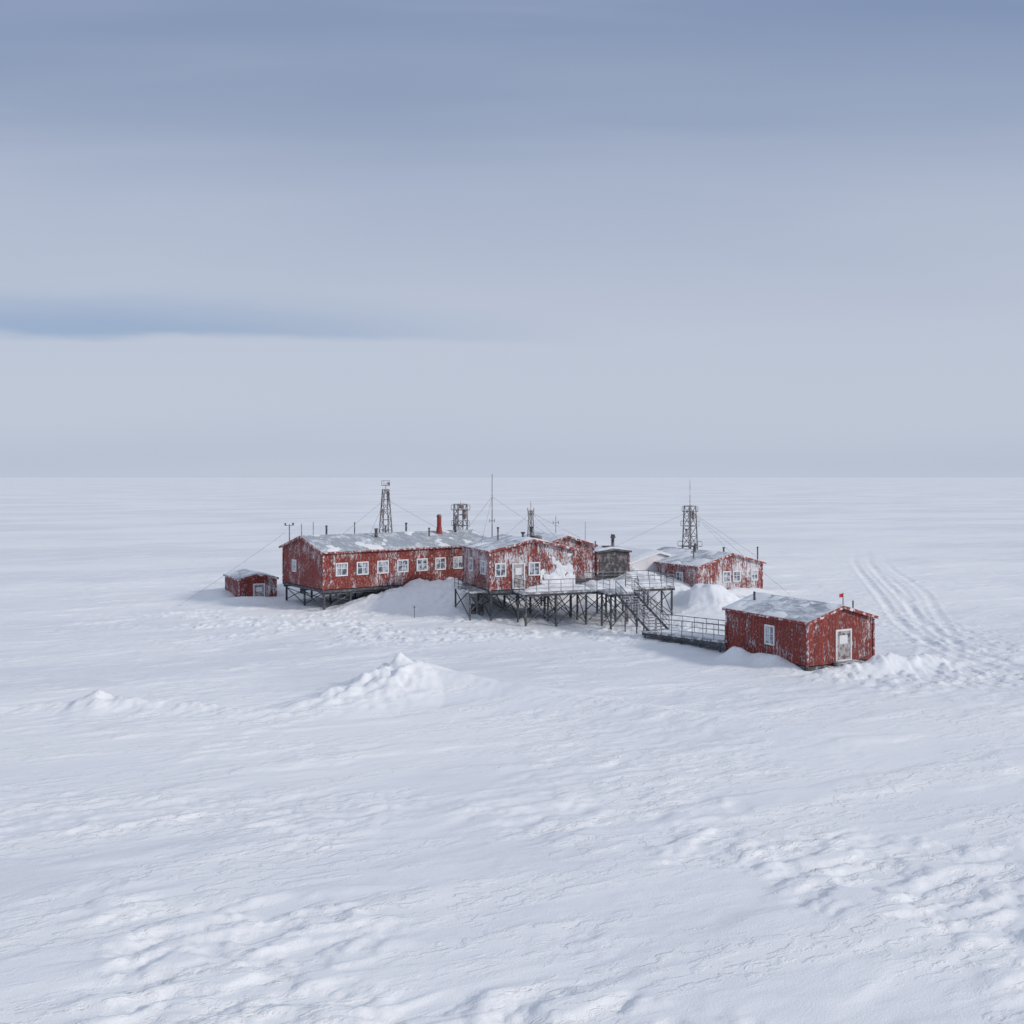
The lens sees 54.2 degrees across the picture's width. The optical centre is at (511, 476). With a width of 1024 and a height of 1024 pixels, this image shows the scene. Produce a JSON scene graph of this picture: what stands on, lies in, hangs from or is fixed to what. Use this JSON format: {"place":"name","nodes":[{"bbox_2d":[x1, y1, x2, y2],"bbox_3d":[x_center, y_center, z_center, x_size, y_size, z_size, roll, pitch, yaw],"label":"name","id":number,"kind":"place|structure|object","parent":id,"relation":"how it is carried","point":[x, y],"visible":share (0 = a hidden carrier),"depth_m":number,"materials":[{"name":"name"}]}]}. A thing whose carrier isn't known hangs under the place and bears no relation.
{"place":"outdoors","nodes":[
{"label":"outdoors","id":0,"kind":"place"},
{"bbox_2d":[314,530,481,551],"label":"roof snow","id":1,"kind":"structure","parent":0,"point":[333,548],"depth_m":100.24,"materials":[{"name":"white snow"}]},
{"bbox_2d":[467,537,552,549],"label":"roof snow","id":2,"kind":"structure","parent":0,"point":[520,539],"depth_m":93.06,"materials":[{"name":"white snow"}]},
{"bbox_2d":[0,477,1023,1023],"bbox_3d":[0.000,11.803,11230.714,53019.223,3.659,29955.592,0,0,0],"label":"snow ground","id":3,"kind":"structure","parent":0,"point":[220,803],"depth_m":44.19,"materials":[{"name":"white snow"}]},
{"bbox_2d":[182,534,282,603],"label":"stay cable","id":4,"kind":"object","parent":3,"relation":"on","point":[231,570],"visible":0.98,"depth_m":101.83,"materials":[{"name":"metal"}]},
{"bbox_2d":[223,568,278,596],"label":"red shed","id":5,"kind":"structure","parent":3,"relation":"on","point":[242,582],"depth_m":105.22,"materials":[{"name":"paint"}]},
{"bbox_2d":[253,583,264,595],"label":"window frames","id":6,"kind":"structure","parent":5,"relation":"in","point":[259,583],"depth_m":104.77,"materials":[{"name":"white wood"}]},
{"bbox_2d":[255,584,263,595],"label":"door","id":7,"kind":"structure","parent":5,"relation":"in","point":[259,593],"depth_m":105.03,"materials":[{"name":"paint"}]},
{"bbox_2d":[284,585,391,609],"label":"stilts","id":8,"kind":"object","parent":3,"relation":"on","point":[349,593],"visible":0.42,"depth_m":99.97,"materials":[{"name":"metal"}]},
{"bbox_2d":[283,582,403,592],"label":"floor frame","id":9,"kind":"object","parent":8,"relation":"on","point":[341,590],"visible":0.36,"depth_m":98.73,"materials":[{"name":"metal"}]},
{"bbox_2d":[283,539,461,589],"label":"walls","id":10,"kind":"structure","parent":9,"relation":"on","point":[308,558],"depth_m":100.00,"materials":[{"name":"red paint"}]},
{"bbox_2d":[284,522,313,540],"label":"weather mast","id":11,"kind":"object","parent":10,"relation":"on","point":[289,525],"visible":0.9,"depth_m":103.38,"materials":[{"name":"grey metal"}]},
{"bbox_2d":[282,548,323,590],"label":"corner boards","id":12,"kind":"object","parent":10,"relation":"on","point":[322,568],"visible":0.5,"depth_m":96.01,"materials":[{"name":"red wood"}]},
{"bbox_2d":[279,536,458,553],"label":"roof trim","id":13,"kind":"structure","parent":10,"relation":"on","point":[304,540],"depth_m":99.62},
{"bbox_2d":[292,556,461,575],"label":"window frames","id":14,"kind":"structure","parent":10,"relation":"attached to","point":[402,560],"depth_m":100.96,"materials":[{"name":"white wood"}]},
{"bbox_2d":[293,557,461,574],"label":"window glass","id":15,"kind":"object","parent":14,"relation":"in","point":[421,565],"visible":0.85,"depth_m":100.88,"materials":[{"name":"grey glass"}]},
{"bbox_2d":[283,529,487,551],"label":"roof","id":16,"kind":"structure","parent":10,"relation":"on","point":[397,540],"depth_m":102.80,"materials":[{"name":"metal"}]},
{"bbox_2d":[325,522,456,537],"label":"vent pipes","id":17,"kind":"object","parent":16,"relation":"on","point":[406,523],"visible":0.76,"depth_m":106.35,"materials":[{"name":"grey metal"}]},
{"bbox_2d":[436,517,441,533],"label":"chimney","id":18,"kind":"object","parent":16,"relation":"on","point":[438,529],"visible":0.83,"depth_m":107.96,"materials":[{"name":"red paint"}]},
{"bbox_2d":[281,480,450,584],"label":"lattice tower","id":19,"kind":"structure","parent":3,"relation":"on","point":[383,499],"depth_m":113.83,"materials":[{"name":"metal"}]},
{"bbox_2d":[451,501,468,529],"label":"lattice tower","id":20,"kind":"structure","parent":3,"relation":"on","point":[463,514],"depth_m":114.34,"materials":[{"name":"metal"}]},
{"bbox_2d":[454,575,486,620],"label":"side landing frame","id":21,"kind":"object","parent":3,"relation":"on","point":[469,614],"visible":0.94,"depth_m":90.44,"materials":[{"name":"grey metal"}]},
{"bbox_2d":[454,586,487,592],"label":"side landing","id":22,"kind":"object","parent":21,"relation":"on","point":[473,589],"visible":1,"depth_m":91.56,"materials":[{"name":"metal"}]},
{"bbox_2d":[471,604,475,613],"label":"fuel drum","id":23,"kind":"object","parent":3,"relation":"on","point":[473,611],"visible":0.59,"depth_m":92.35,"materials":[{"name":"grey metal"}]},
{"bbox_2d":[477,604,483,615],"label":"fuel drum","id":24,"kind":"object","parent":3,"relation":"on","point":[480,609],"visible":1,"depth_m":91.98,"materials":[{"name":"metal"}]},
{"bbox_2d":[471,593,571,620],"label":"stilts","id":25,"kind":"object","parent":3,"relation":"on","point":[543,603],"visible":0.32,"depth_m":93.11,"materials":[{"name":"metal"}]},
{"bbox_2d":[463,583,523,593],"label":"floor frame","id":26,"kind":"object","parent":25,"relation":"on","point":[497,591],"visible":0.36,"depth_m":90.59,"materials":[{"name":"metal"}]},
{"bbox_2d":[464,542,572,589],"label":"walls","id":27,"kind":"structure","parent":26,"relation":"on","point":[541,553],"depth_m":91.60,"materials":[{"name":"red paint"}]},
{"bbox_2d":[451,497,547,549],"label":"antenna mast","id":28,"kind":"object","parent":27,"relation":"attached to","point":[492,520],"visible":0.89,"depth_m":100.47,"materials":[{"name":"metal"}]},
{"bbox_2d":[468,557,539,588],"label":"window frames","id":29,"kind":"structure","parent":27,"relation":"attached to","point":[513,564],"depth_m":91.13,"materials":[{"name":"white wood"}]},
{"bbox_2d":[469,558,538,575],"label":"window glass","id":30,"kind":"object","parent":29,"relation":"in","point":[503,568],"visible":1,"depth_m":91.48,"materials":[{"name":"grey glass"}]},
{"bbox_2d":[514,564,523,587],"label":"door","id":31,"kind":"structure","parent":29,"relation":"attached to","point":[518,576],"depth_m":91.00,"materials":[{"name":"paint"}]},
{"bbox_2d":[515,568,522,577],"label":"door glass and handle","id":32,"kind":"object","parent":31,"relation":"attached to","point":[518,571],"visible":1,"depth_m":90.95,"materials":[{"name":"grey glass"}]},
{"bbox_2d":[460,534,573,550],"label":"roof","id":33,"kind":"structure","parent":27,"relation":"on","point":[502,541],"depth_m":93.78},
{"bbox_2d":[497,527,541,540],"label":"roof vents","id":34,"kind":"object","parent":33,"relation":"on","point":[531,534],"visible":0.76,"depth_m":94.92,"materials":[{"name":"grey metal"}]},
{"bbox_2d":[462,548,574,590],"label":"corner boards","id":35,"kind":"object","parent":27,"relation":"on","point":[490,566],"visible":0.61,"depth_m":92.92,"materials":[{"name":"red wood"}]},
{"bbox_2d":[459,539,578,552],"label":"roof trim","id":36,"kind":"structure","parent":27,"relation":"on","point":[526,542],"depth_m":91.23,"materials":[{"name":"wood"}]},
{"bbox_2d":[505,507,579,544],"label":"lattice tower","id":37,"kind":"structure","parent":36,"relation":"on","point":[530,514],"depth_m":100.95,"materials":[{"name":"metal"}]},
{"bbox_2d":[540,553,574,586],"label":"wall rime","id":38,"kind":"structure","parent":27,"relation":"attached to","point":[561,571],"depth_m":92.41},
{"bbox_2d":[521,531,597,596],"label":"snow covered hut","id":39,"kind":"object","parent":3,"relation":"on","point":[584,557],"visible":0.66,"depth_m":102.51,"materials":[{"name":"red paint"}]},
{"bbox_2d":[513,570,674,629],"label":"elevated deck","id":40,"kind":"structure","parent":3,"relation":"on","point":[602,587],"depth_m":91.25,"materials":[{"name":"grey wood"}]},
{"bbox_2d":[594,534,631,580],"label":"equipment hut","id":41,"kind":"object","parent":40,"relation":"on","point":[609,558],"visible":0.8,"depth_m":108.19,"materials":[{"name":"metal"}]},
{"bbox_2d":[615,580,668,633],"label":"staircase","id":42,"kind":"structure","parent":3,"relation":"on","point":[642,621],"depth_m":84.78,"materials":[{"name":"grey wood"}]},
{"bbox_2d":[614,546,670,570],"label":"snow covered hut","id":43,"kind":"object","parent":3,"relation":"on","point":[642,559],"visible":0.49,"depth_m":113.73,"materials":[{"name":"snow"}]},
{"bbox_2d":[641,613,727,652],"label":"elevated walkway","id":44,"kind":"structure","parent":3,"relation":"on","point":[681,635],"depth_m":77.46,"materials":[{"name":"grey wood"}]},
{"bbox_2d":[619,505,789,594],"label":"lattice tower","id":45,"kind":"structure","parent":3,"relation":"on","point":[690,514],"depth_m":117.73,"materials":[{"name":"metal"}]},
{"bbox_2d":[722,591,878,670],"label":"red hut","id":46,"kind":"object","parent":3,"relation":"on","point":[807,635],"visible":0.98,"depth_m":69.19,"materials":[{"name":"weathered red paint"},{"name":"dark steel"},{"name":"snow"}]},
{"bbox_2d":[766,626,772,643],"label":"window glass","id":47,"kind":"structure","parent":46,"relation":"in","point":[767,628],"depth_m":70.17,"materials":[{"name":"grey glass"}]},
{"bbox_2d":[764,624,851,661],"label":"window frames","id":48,"kind":"structure","parent":46,"relation":"in","point":[765,625],"depth_m":68.83,"materials":[{"name":"white wood"}]},
{"bbox_2d":[837,630,849,659],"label":"door","id":49,"kind":"structure","parent":46,"relation":"in","point":[843,651],"depth_m":68.53,"materials":[{"name":"paint"}]},
{"bbox_2d":[0,0,1023,476],"label":"sky","id":50,"kind":"structure","parent":0,"point":[239,238],"materials":[{"name":"blue"}]},
{"bbox_2d":[658,547,759,565],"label":"roof snow","id":51,"kind":"structure","parent":0,"point":[680,553],"depth_m":113.02,"materials":[{"name":"white snow"}]},
{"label":"floor frame","id":52,"kind":"structure","parent":0,"visible":0},
{"bbox_2d":[656,555,761,589],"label":"walls","id":53,"kind":"structure","parent":52,"relation":"on","point":[711,573],"depth_m":110.50,"materials":[{"name":"red paint"}]},
{"bbox_2d":[654,546,752,566],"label":"roof","id":54,"kind":"structure","parent":53,"relation":"on","point":[699,554],"depth_m":111.83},
{"bbox_2d":[654,553,765,568],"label":"roof trim","id":55,"kind":"structure","parent":53,"relation":"on","point":[721,558],"depth_m":110.19,"materials":[{"name":"red wood"}]},
{"bbox_2d":[693,543,758,559],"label":"vent pipes","id":56,"kind":"object","parent":55,"relation":"on","point":[694,548],"visible":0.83,"depth_m":113.84,"materials":[{"name":"grey metal"}]},
{"bbox_2d":[676,569,757,582],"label":"window frames","id":57,"kind":"structure","parent":53,"relation":"attached to","point":[754,574],"depth_m":110.79,"materials":[{"name":"white wood"}]},
{"bbox_2d":[677,570,756,581],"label":"window glass","id":58,"kind":"object","parent":57,"relation":"in","point":[728,576],"visible":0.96,"depth_m":110.71,"materials":[{"name":"grey glass"}]},
{"bbox_2d":[697,564,762,588],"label":"corner boards","id":59,"kind":"object","parent":53,"relation":"on","point":[698,576],"visible":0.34,"depth_m":107.98,"materials":[{"name":"red wood"}]}
]}

